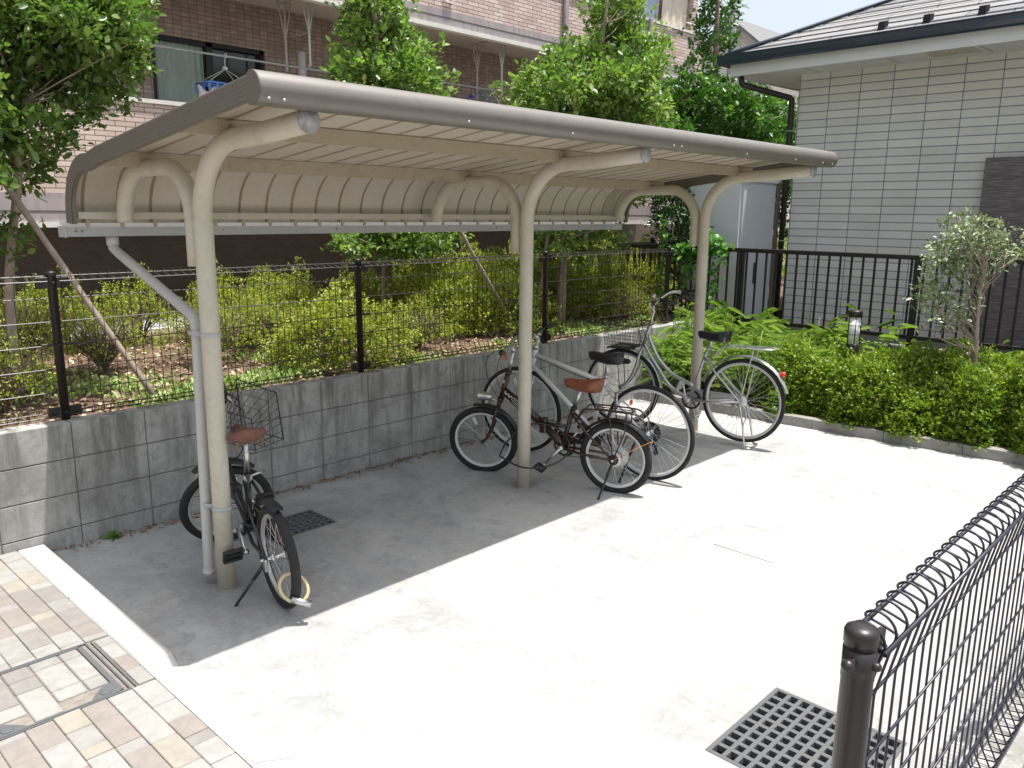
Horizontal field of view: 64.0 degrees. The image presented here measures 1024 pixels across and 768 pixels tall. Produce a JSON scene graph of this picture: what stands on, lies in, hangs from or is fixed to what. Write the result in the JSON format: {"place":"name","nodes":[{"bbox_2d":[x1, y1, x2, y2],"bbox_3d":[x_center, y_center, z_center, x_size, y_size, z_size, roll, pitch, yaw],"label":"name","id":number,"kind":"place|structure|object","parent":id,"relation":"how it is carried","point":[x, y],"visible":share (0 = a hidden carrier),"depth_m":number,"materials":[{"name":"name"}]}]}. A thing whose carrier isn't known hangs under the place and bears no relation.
{"place":"outdoors","nodes":[
{"label":"outdoors","id":0,"kind":"place"},
{"bbox_2d":[0,551,251,767],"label":"pavement","id":1,"kind":"structure","parent":0,"point":[38,610],"depth_m":2.97,"materials":[{"name":"beige tile"}]},
{"bbox_2d":[0,642,136,740],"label":"access cover","id":2,"kind":"object","parent":1,"relation":"in","point":[57,678],"visible":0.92,"depth_m":3.17,"materials":[{"name":"stone"}]},
{"bbox_2d":[0,560,154,766],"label":"paving bed","id":3,"kind":"object","parent":1,"relation":"in","point":[66,705],"visible":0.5,"depth_m":3.12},
{"bbox_2d":[0,295,325,340],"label":"building path","id":4,"kind":"structure","parent":0,"point":[156,324],"depth_m":9.38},
{"bbox_2d":[0,0,701,317],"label":"apartment building","id":5,"kind":"structure","parent":4,"relation":"on","point":[253,29],"depth_m":11.08,"materials":[{"name":"brick"}]},
{"bbox_2d":[150,35,263,102],"bbox_3d":[-3.970,-3.398,10.811,0.170,2.055,1.530,12,16,43],"label":"window","id":6,"kind":"structure","parent":5,"relation":"in","point":[183,69],"depth_m":10.51,"materials":[{"name":"black glass"}]},
{"bbox_2d":[149,44,351,75],"bbox_3d":[-3.482,-3.995,9.995,0.038,0.040,5.100,12,16,43],"label":"laundry pole","id":7,"kind":"object","parent":5,"relation":"attached to","point":[199,52],"visible":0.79,"depth_m":10.04,"materials":[{"name":"silver metal"}]},
{"bbox_2d":[195,53,238,92],"bbox_3d":[-3.505,-3.796,10.014,0.363,0.480,0.624,12,16,43],"label":"clip hanger","id":8,"kind":"object","parent":7,"relation":"hanging from","point":[203,83],"visible":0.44,"depth_m":9.95,"materials":[{"name":"blue plastic"}]},
{"bbox_2d":[277,0,313,71],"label":"pole hanger","id":9,"kind":"object","parent":5,"relation":"hanging from","point":[308,24],"visible":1,"depth_m":10.66,"materials":[{"name":"white metal"}]},
{"bbox_2d":[297,51,305,76],"bbox_3d":[-2.833,-3.431,11.182,0.110,2.070,0.110,12,16,43],"label":"vertical pipe","id":10,"kind":"object","parent":5,"relation":"on","point":[301,58],"visible":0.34,"depth_m":10.96,"materials":[{"name":"white metal"}]},
{"bbox_2d":[472,41,505,99],"bbox_3d":[-0.363,-5.026,13.097,0.720,0.869,0.218,12,16,43],"label":"pole hanger","id":11,"kind":"object","parent":5,"relation":"hanging from","point":[501,62],"visible":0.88,"depth_m":13.14,"materials":[{"name":"white metal"}]},
{"bbox_2d":[635,0,658,20],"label":"hanging sheet","id":12,"kind":"object","parent":5,"relation":"hanging from","point":[650,3],"visible":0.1,"depth_m":15.30,"materials":[{"name":"blue fabric"}]},
{"bbox_2d":[661,0,687,28],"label":"hanging sheet","id":13,"kind":"object","parent":5,"relation":"hanging from","point":[673,12],"visible":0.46,"depth_m":15.74,"materials":[{"name":"beige fabric"}]},
{"bbox_2d":[0,305,672,428],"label":"planting bed","id":14,"kind":"object","parent":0,"point":[122,369],"depth_m":6.68,"materials":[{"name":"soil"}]},
{"bbox_2d":[0,320,57,412],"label":"azalea shrub","id":15,"kind":"object","parent":14,"relation":"on","point":[17,380],"visible":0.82,"depth_m":5.04,"materials":[{"name":"green plant"}]},
{"bbox_2d":[0,273,87,372],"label":"azalea shrub","id":16,"kind":"object","parent":14,"relation":"on","point":[32,318],"visible":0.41,"depth_m":6.10,"materials":[{"name":"green plant"}]},
{"bbox_2d":[0,265,101,347],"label":"azalea shrub","id":17,"kind":"object","parent":14,"relation":"on","point":[41,295],"visible":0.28,"depth_m":7.15,"materials":[{"name":"green plant"}]},
{"bbox_2d":[3,177,159,401],"bbox_3d":[-2.825,-0.749,5.149,1.084,1.839,0.047,0,12,-4],"label":"support stake","id":18,"kind":"object","parent":14,"relation":"on","point":[24,211],"visible":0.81,"depth_m":5.17,"materials":[{"name":"brown wood"}]},
{"bbox_2d":[0,0,165,400],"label":"broadleaf tree","id":19,"kind":"object","parent":14,"relation":"on","point":[45,48],"visible":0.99,"depth_m":5.06,"materials":[{"name":"green plant"}]},
{"bbox_2d":[51,289,151,370],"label":"azalea shrub","id":20,"kind":"object","parent":14,"relation":"on","point":[102,352],"visible":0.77,"depth_m":6.25,"materials":[{"name":"green plant"}]},
{"bbox_2d":[93,262,186,341],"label":"azalea shrub","id":21,"kind":"object","parent":14,"relation":"on","point":[153,309],"visible":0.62,"depth_m":7.63,"materials":[{"name":"green plant"}]},
{"bbox_2d":[149,294,266,356],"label":"azalea shrub","id":22,"kind":"object","parent":14,"relation":"on","point":[231,339],"visible":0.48,"depth_m":6.60,"materials":[{"name":"green plant"}]},
{"bbox_2d":[182,258,255,327],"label":"azalea shrub","id":23,"kind":"object","parent":14,"relation":"on","point":[227,291],"visible":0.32,"depth_m":8.28,"materials":[{"name":"green plant"}]},
{"bbox_2d":[219,283,291,344],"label":"azalea shrub","id":24,"kind":"object","parent":14,"relation":"on","point":[236,307],"visible":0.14,"depth_m":7.47,"materials":[{"name":"green plant"}]},
{"bbox_2d":[227,283,309,349],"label":"azalea shrub","id":25,"kind":"object","parent":14,"relation":"on","point":[272,320],"visible":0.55,"depth_m":7.15,"materials":[{"name":"green plant"}]},
{"bbox_2d":[228,262,340,346],"bbox_3d":[-2.191,-0.769,7.829,1.015,0.782,1.101,6,13,24],"label":"azalea shrub","id":26,"kind":"object","parent":14,"relation":"on","point":[294,285],"visible":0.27,"depth_m":7.71,"materials":[{"name":"green plant"}]},
{"bbox_2d":[255,256,337,308],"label":"azalea shrub","id":27,"kind":"object","parent":14,"relation":"on","point":[299,274],"visible":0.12,"depth_m":8.96,"materials":[{"name":"green plant"}]},
{"bbox_2d":[0,312,676,423],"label":"ground weeds","id":28,"kind":"object","parent":14,"relation":"on","point":[179,389],"visible":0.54,"depth_m":5.89,"materials":[{"name":"green plant"}]},
{"bbox_2d":[255,276,427,373],"bbox_3d":[-1.426,-0.493,6.660,1.406,0.734,1.296,4,12,15],"label":"azalea shrub","id":29,"kind":"object","parent":14,"relation":"on","point":[349,324],"visible":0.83,"depth_m":6.52,"materials":[{"name":"green plant"}]},
{"bbox_2d":[321,257,379,294],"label":"azalea shrub","id":30,"kind":"object","parent":14,"relation":"on","point":[349,276],"visible":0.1,"depth_m":9.51,"materials":[{"name":"green plant"}]},
{"bbox_2d":[330,263,411,328],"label":"azalea shrub","id":31,"kind":"object","parent":14,"relation":"on","point":[375,288],"visible":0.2,"depth_m":8.65,"materials":[{"name":"green plant"}]},
{"bbox_2d":[381,236,386,337],"bbox_3d":[-1.268,-1.183,8.069,0.044,1.502,0.096,1,12,2],"label":"support stake","id":32,"kind":"object","parent":14,"relation":"on","point":[383,281],"visible":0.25,"depth_m":8.08,"materials":[{"name":"brown wood"}]},
{"bbox_2d":[319,0,474,334],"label":"broadleaf tree","id":33,"kind":"object","parent":14,"relation":"on","point":[410,61],"visible":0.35,"depth_m":7.60,"materials":[{"name":"green plant"}]},
{"bbox_2d":[379,291,457,350],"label":"azalea shrub","id":34,"kind":"object","parent":14,"relation":"on","point":[429,329],"visible":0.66,"depth_m":7.37,"materials":[{"name":"green plant"}]},
{"bbox_2d":[378,250,467,310],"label":"azalea shrub","id":35,"kind":"object","parent":14,"relation":"on","point":[425,273],"visible":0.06,"depth_m":9.87,"materials":[{"name":"green plant"}]},
{"bbox_2d":[370,248,501,340],"bbox_3d":[-0.834,-0.990,8.381,1.406,1.029,1.296,8,14,31],"label":"azalea shrub","id":36,"kind":"object","parent":14,"relation":"on","point":[419,286],"visible":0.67,"depth_m":8.21,"materials":[{"name":"green plant"}]},
{"bbox_2d":[435,240,509,306],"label":"azalea shrub","id":37,"kind":"object","parent":14,"relation":"on","point":[475,251],"visible":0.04,"depth_m":10.46,"materials":[{"name":"green plant"}]},
{"bbox_2d":[459,232,518,332],"bbox_3d":[-0.301,-1.124,7.959,0.046,1.472,1.136,12,16,43],"label":"support stake","id":38,"kind":"object","parent":14,"relation":"on","point":[469,248],"visible":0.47,"depth_m":7.96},
{"bbox_2d":[442,250,564,336],"bbox_3d":[-0.097,-0.948,8.547,1.223,0.885,1.127,-6,14,-30],"label":"azalea shrub","id":39,"kind":"object","parent":14,"relation":"on","point":[505,321],"visible":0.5,"depth_m":8.39,"materials":[{"name":"green plant"}]},
{"bbox_2d":[471,245,553,320],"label":"azalea shrub","id":40,"kind":"object","parent":14,"relation":"on","point":[516,264],"visible":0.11,"depth_m":9.55,"materials":[{"name":"green plant"}]},
{"bbox_2d":[534,230,549,328],"bbox_3d":[0.339,-1.288,8.651,0.239,1.505,0.044,-6,13,-28],"label":"support stake","id":41,"kind":"object","parent":14,"relation":"on","point":[545,248],"visible":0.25,"depth_m":8.65,"materials":[{"name":"brown wood"}]},
{"bbox_2d":[514,241,592,310],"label":"azalea shrub","id":42,"kind":"object","parent":14,"relation":"on","point":[556,280],"visible":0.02,"depth_m":10.28,"materials":[{"name":"green plant"}]},
{"bbox_2d":[507,241,614,321],"bbox_3d":[0.561,-1.238,9.795,1.468,0.957,1.353,3,12,9],"label":"azalea shrub","id":43,"kind":"object","parent":14,"relation":"on","point":[554,275],"visible":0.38,"depth_m":9.52,"materials":[{"name":"green plant"}]},
{"bbox_2d":[487,0,681,328],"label":"broadleaf tree","id":44,"kind":"object","parent":14,"relation":"on","point":[602,80],"visible":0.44,"depth_m":8.40,"materials":[{"name":"green plant"}]},
{"bbox_2d":[592,273,656,322],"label":"azalea shrub","id":45,"kind":"object","parent":14,"relation":"on","point":[622,307],"visible":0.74,"depth_m":9.33,"materials":[{"name":"green plant"}]},
{"bbox_2d":[579,248,674,317],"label":"azalea shrub","id":46,"kind":"object","parent":14,"relation":"on","point":[647,278],"visible":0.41,"depth_m":9.85,"materials":[{"name":"green plant"}]},
{"bbox_2d":[52,398,1023,767],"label":"parking slab","id":47,"kind":"structure","parent":0,"point":[458,614],"depth_m":4.05,"materials":[{"name":"concrete"}]},
{"bbox_2d":[102,530,120,541],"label":"weed","id":48,"kind":"object","parent":47,"relation":"on","point":[113,534],"visible":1,"depth_m":4.71,"materials":[{"name":"green plant"}]},
{"bbox_2d":[179,379,300,608],"bbox_3d":[-1.280,0.452,4.129,0.575,1.135,1.205,-11,16,-34],"label":"bicycle","id":49,"kind":"object","parent":47,"relation":"on","point":[267,517],"visible":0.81,"depth_m":4.05,"materials":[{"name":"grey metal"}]},
{"bbox_2d":[278,572,311,607],"bbox_3d":[-0.990,0.942,3.736,0.151,0.161,0.066,-2,12,-11],"label":"cable lock","id":50,"kind":"object","parent":49,"relation":"attached to","point":[305,601],"visible":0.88,"depth_m":3.73,"materials":[{"name":"beige plastic"}]},
{"bbox_2d":[252,509,336,541],"bbox_3d":[-1.328,0.880,4.953,0.300,0.063,0.445,12,16,43],"label":"drain grate","id":51,"kind":"object","parent":47,"relation":"in","point":[304,521],"visible":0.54,"depth_m":5.00,"materials":[{"name":"metal"}]},
{"bbox_2d":[52,402,622,550],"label":"wall foot litter","id":52,"kind":"object","parent":47,"relation":"on","point":[195,513],"depth_m":5.71,"materials":[{"name":"brown plant"}]},
{"bbox_2d":[58,69,837,591],"bbox_3d":[0.040,-0.436,5.453,2.076,2.340,4.873,12,16,43],"label":"bicycle shelter","id":53,"kind":"object","parent":47,"relation":"on","point":[252,151],"visible":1,"depth_m":4.55,"materials":[{"name":"beige paint"}]},
{"bbox_2d":[449,333,652,499],"bbox_3d":[0.249,0.201,5.679,1.516,1.039,0.569,6,17,25],"label":"bicycle","id":54,"kind":"object","parent":47,"relation":"on","point":[617,455],"visible":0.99,"depth_m":5.62,"materials":[{"name":"black metal"}]},
{"bbox_2d":[499,423,568,468],"bbox_3d":[0.152,0.423,5.601,0.487,0.281,0.199,1,12,1],"label":"cable lock","id":55,"kind":"object","parent":54,"relation":"attached to","point":[506,442],"visible":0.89,"depth_m":5.65,"materials":[{"name":"black"}]},
{"bbox_2d":[482,323,694,482],"bbox_3d":[0.517,0.121,6.097,1.817,1.012,0.608,9,16,36],"label":"bicycle","id":56,"kind":"object","parent":47,"relation":"on","point":[653,432],"visible":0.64,"depth_m":5.93,"materials":[{"name":"white"}]},
{"bbox_2d":[588,291,788,449],"bbox_3d":[1.454,-0.160,6.951,1.809,1.210,0.620,9,14,35],"label":"bicycle","id":57,"kind":"object","parent":47,"relation":"on","point":[705,396],"visible":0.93,"depth_m":6.84,"materials":[{"name":"grey metal"}]},
{"bbox_2d":[430,454,1023,642],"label":"slab joint","id":58,"kind":"object","parent":47,"relation":"in","point":[714,544],"visible":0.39,"depth_m":4.78,"materials":[{"name":"concrete"}]},
{"bbox_2d":[705,687,906,767],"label":"drain grate","id":59,"kind":"object","parent":47,"relation":"in","point":[776,727],"visible":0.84,"depth_m":2.98,"materials":[{"name":"metal"}]},
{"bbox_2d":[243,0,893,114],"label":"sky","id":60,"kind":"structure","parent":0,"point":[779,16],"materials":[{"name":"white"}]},
{"bbox_2d":[591,275,783,319],"bbox_3d":[6.853,-2.059,16.983,3.750,0.315,17.450,12,16,43],"label":"bed","id":61,"kind":"object","parent":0,"point":[780,301],"depth_m":11.78,"materials":[{"name":"soil"}]},
{"bbox_2d":[583,241,678,306],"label":"azalea shrub","id":62,"kind":"object","parent":61,"relation":"on","point":[670,286],"visible":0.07,"depth_m":10.92,"materials":[{"name":"green plant"}]},
{"bbox_2d":[635,229,686,285],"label":"azalea shrub","id":63,"kind":"object","parent":61,"relation":"on","point":[644,240],"visible":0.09,"depth_m":13.37,"materials":[{"name":"green plant"}]},
{"bbox_2d":[642,187,713,316],"bbox_3d":[1.928,-1.752,9.932,0.815,2.014,1.380,-4,13,-21],"label":"camellia","id":64,"kind":"object","parent":61,"relation":"on","point":[681,230],"visible":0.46,"depth_m":9.79,"materials":[{"name":"green plant"}]},
{"bbox_2d":[651,0,798,237],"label":"broadleaf tree","id":65,"kind":"object","parent":61,"relation":"on","point":[745,115],"visible":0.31,"depth_m":12.49,"materials":[{"name":"green plant"}]},
{"bbox_2d":[724,1,737,110],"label":"utility pole","id":66,"kind":"object","parent":61,"relation":"on","point":[733,30],"visible":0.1,"depth_m":15.63,"materials":[{"name":"grey concrete"}]},
{"bbox_2d":[655,320,731,389],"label":"bamboo grass","id":67,"kind":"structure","parent":0,"point":[672,338],"depth_m":8.29,"materials":[{"name":"green plant"}]},
{"bbox_2d":[671,301,744,376],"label":"bamboo grass","id":68,"kind":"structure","parent":0,"point":[678,311],"depth_m":8.93,"materials":[{"name":"green plant"}]},
{"bbox_2d":[670,317,770,390],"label":"bamboo grass","id":69,"kind":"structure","parent":0,"point":[735,333],"depth_m":8.27,"materials":[{"name":"green plant"}]},
{"bbox_2d":[719,322,810,406],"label":"bamboo grass","id":70,"kind":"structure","parent":0,"point":[771,356],"depth_m":7.69,"materials":[{"name":"green plant"}]},
{"bbox_2d":[731,307,810,337],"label":"bamboo grass","id":71,"kind":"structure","parent":0,"point":[761,317],"depth_m":8.41,"materials":[{"name":"green plant"}]},
{"bbox_2d":[761,330,837,396],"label":"bamboo grass","id":72,"kind":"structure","parent":0,"point":[809,339],"depth_m":7.95,"materials":[{"name":"green plant"}]},
{"bbox_2d":[715,261,907,743],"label":"ground","id":73,"kind":"structure","parent":0,"point":[740,552],"depth_m":4.82,"materials":[{"name":"concrete"}]},
{"bbox_2d":[18,544,307,767],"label":"border kerb","id":74,"kind":"structure","parent":73,"relation":"on","point":[248,741],"depth_m":3.33,"materials":[{"name":"concrete"}]},
{"bbox_2d":[0,321,692,554],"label":"block wall","id":75,"kind":"structure","parent":73,"relation":"on","point":[76,480],"depth_m":5.42,"materials":[{"name":"concrete"}]},
{"bbox_2d":[0,246,673,425],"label":"fence","id":76,"kind":"object","parent":75,"relation":"on","point":[51,282],"visible":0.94,"depth_m":5.69,"materials":[{"name":"black metal"}]},
{"bbox_2d":[699,19,798,254],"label":"house","id":77,"kind":"structure","parent":73,"relation":"on","point":[751,33],"depth_m":22.94,"materials":[{"name":"painted wall siding"},{"name":"roof tile"},{"name":"glass"}]},
{"bbox_2d":[636,392,1023,465],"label":"curb","id":78,"kind":"structure","parent":73,"relation":"on","point":[967,449],"depth_m":6.98,"materials":[{"name":"concrete"}]},
{"bbox_2d":[755,328,990,357],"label":"wall","id":79,"kind":"structure","parent":73,"relation":"on","point":[874,345],"depth_m":8.14,"materials":[{"name":"concrete"}]},
{"bbox_2d":[605,243,1023,350],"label":"railing","id":80,"kind":"object","parent":79,"relation":"on","point":[741,281],"visible":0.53,"depth_m":8.34,"materials":[{"name":"black metal"}]},
{"bbox_2d":[622,241,685,302],"bbox_3d":[2.009,-1.505,11.008,0.040,0.810,1.970,12,16,43],"label":"railing","id":81,"kind":"object","parent":80,"relation":"attached to","point":[649,256],"visible":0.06,"depth_m":10.68,"materials":[{"name":"black metal"}]},
{"bbox_2d":[655,214,734,315],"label":"vine","id":82,"kind":"object","parent":80,"relation":"attached to","point":[688,251],"visible":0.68,"depth_m":9.39,"materials":[{"name":"green plant"}]},
{"bbox_2d":[967,677,1023,767],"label":"block wall","id":83,"kind":"structure","parent":73,"relation":"on","point":[1013,756],"depth_m":2.36,"materials":[{"name":"concrete"}]},
{"bbox_2d":[831,473,1023,767],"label":"fence","id":84,"kind":"object","parent":83,"relation":"on","point":[866,648],"visible":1,"depth_m":1.70,"materials":[{"name":"black metal"}]},
{"bbox_2d":[786,318,874,357],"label":"bamboo grass","id":85,"kind":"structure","parent":0,"point":[822,336],"depth_m":8.15,"materials":[{"name":"green plant"}]},
{"bbox_2d":[659,378,1016,449],"bbox_3d":[5.081,0.717,5.891,9.085,0.145,1.430,12,16,43],"label":"hedge bed","id":86,"kind":"object","parent":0,"point":[749,402],"depth_m":7.78,"materials":[{"name":"soil"}]},
{"bbox_2d":[637,333,690,392],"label":"bamboo grass","id":87,"kind":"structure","parent":86,"relation":"on","point":[665,358],"depth_m":8.28,"materials":[{"name":"green plant"}]},
{"bbox_2d":[682,299,749,322],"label":"bamboo grass","id":88,"kind":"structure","parent":86,"relation":"on","point":[717,302],"depth_m":8.97,"materials":[{"name":"green plant"}]},
{"bbox_2d":[701,327,774,400],"bbox_3d":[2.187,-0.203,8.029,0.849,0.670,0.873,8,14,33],"label":"bamboo grass","id":89,"kind":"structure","parent":86,"relation":"on","point":[715,348],"depth_m":7.87,"materials":[{"name":"green plant"}]},
{"bbox_2d":[732,335,850,419],"bbox_3d":[2.721,-0.098,7.784,1.188,0.774,1.099,12,16,43],"label":"hedge shrub","id":90,"kind":"object","parent":86,"relation":"on","point":[792,348],"visible":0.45,"depth_m":7.54,"materials":[{"name":"green plant"}]},
{"bbox_2d":[786,343,899,431],"bbox_3d":[3.066,-0.013,7.475,1.000,0.743,0.979,-6,14,-30],"label":"hedge shrub","id":91,"kind":"object","parent":86,"relation":"on","point":[847,370],"visible":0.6,"depth_m":7.27,"materials":[{"name":"green plant"}]},
{"bbox_2d":[814,303,871,354],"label":"bamboo grass","id":92,"kind":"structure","parent":86,"relation":"on","point":[841,327],"depth_m":7.85,"materials":[{"name":"green plant"}]},
{"bbox_2d":[844,309,862,358],"bbox_3d":[3.184,-0.233,7.690,0.128,0.927,0.128,12,16,43],"label":"garden lamp","id":93,"kind":"object","parent":86,"relation":"on","point":[854,328],"visible":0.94,"depth_m":7.60,"materials":[{"name":"glass"}]},
{"bbox_2d":[848,347,924,408],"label":"hedge shrub","id":94,"kind":"object","parent":86,"relation":"on","point":[904,352],"visible":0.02,"depth_m":7.38,"materials":[{"name":"green plant"}]},
{"bbox_2d":[854,342,928,396],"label":"bamboo grass","id":95,"kind":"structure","parent":86,"relation":"on","point":[880,344],"depth_m":7.63,"materials":[{"name":"green plant"}]},
{"bbox_2d":[874,309,919,351],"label":"bamboo grass","id":96,"kind":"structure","parent":86,"relation":"on","point":[892,332],"depth_m":7.81,"materials":[{"name":"green plant"}]},
{"bbox_2d":[844,339,978,442],"bbox_3d":[3.460,0.017,7.141,1.099,0.832,1.188,-3,12,-15],"label":"hedge shrub","id":97,"kind":"object","parent":86,"relation":"on","point":[911,398],"visible":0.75,"depth_m":6.95,"materials":[{"name":"green plant"}]},
{"bbox_2d":[899,336,985,422],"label":"hedge shrub","id":98,"kind":"object","parent":86,"relation":"on","point":[962,341],"visible":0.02,"depth_m":7.25,"materials":[{"name":"green plant"}]},
{"bbox_2d":[902,202,1023,401],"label":"tree","id":99,"kind":"object","parent":86,"relation":"on","point":[956,266],"visible":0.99,"depth_m":6.88,"materials":[{"name":"green plant"}]},
{"bbox_2d":[906,346,1023,451],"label":"hedge shrub","id":100,"kind":"object","parent":86,"relation":"on","point":[980,386],"visible":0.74,"depth_m":6.57,"materials":[{"name":"green plant"}]},
{"bbox_2d":[971,343,1023,431],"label":"hedge shrub","id":101,"kind":"object","parent":86,"relation":"on","point":[990,352],"visible":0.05,"depth_m":7.00,"materials":[{"name":"green plant"}]},
{"bbox_2d":[973,353,1023,457],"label":"hedge shrub","id":102,"kind":"object","parent":86,"relation":"on","point":[1014,439],"visible":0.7,"depth_m":6.48,"materials":[{"name":"green plant"}]},
{"bbox_2d":[717,0,1023,356],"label":"pale house","id":103,"kind":"structure","parent":0,"point":[910,113],"depth_m":9.12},
{"bbox_2d":[963,156,1023,346],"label":"reed screen","id":104,"kind":"object","parent":103,"relation":"attached to","point":[1002,195],"visible":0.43,"depth_m":8.44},
{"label":"house yard","id":105,"kind":"structure","parent":0,"visible":0},
{"bbox_2d":[684,180,780,318],"bbox_3d":[2.694,-1.513,10.103,0.730,1.990,0.920,12,16,43],"label":"storage cabinet","id":106,"kind":"object","parent":105,"relation":"on","point":[743,215],"visible":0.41,"depth_m":9.73,"materials":[{"name":"grey metal"}]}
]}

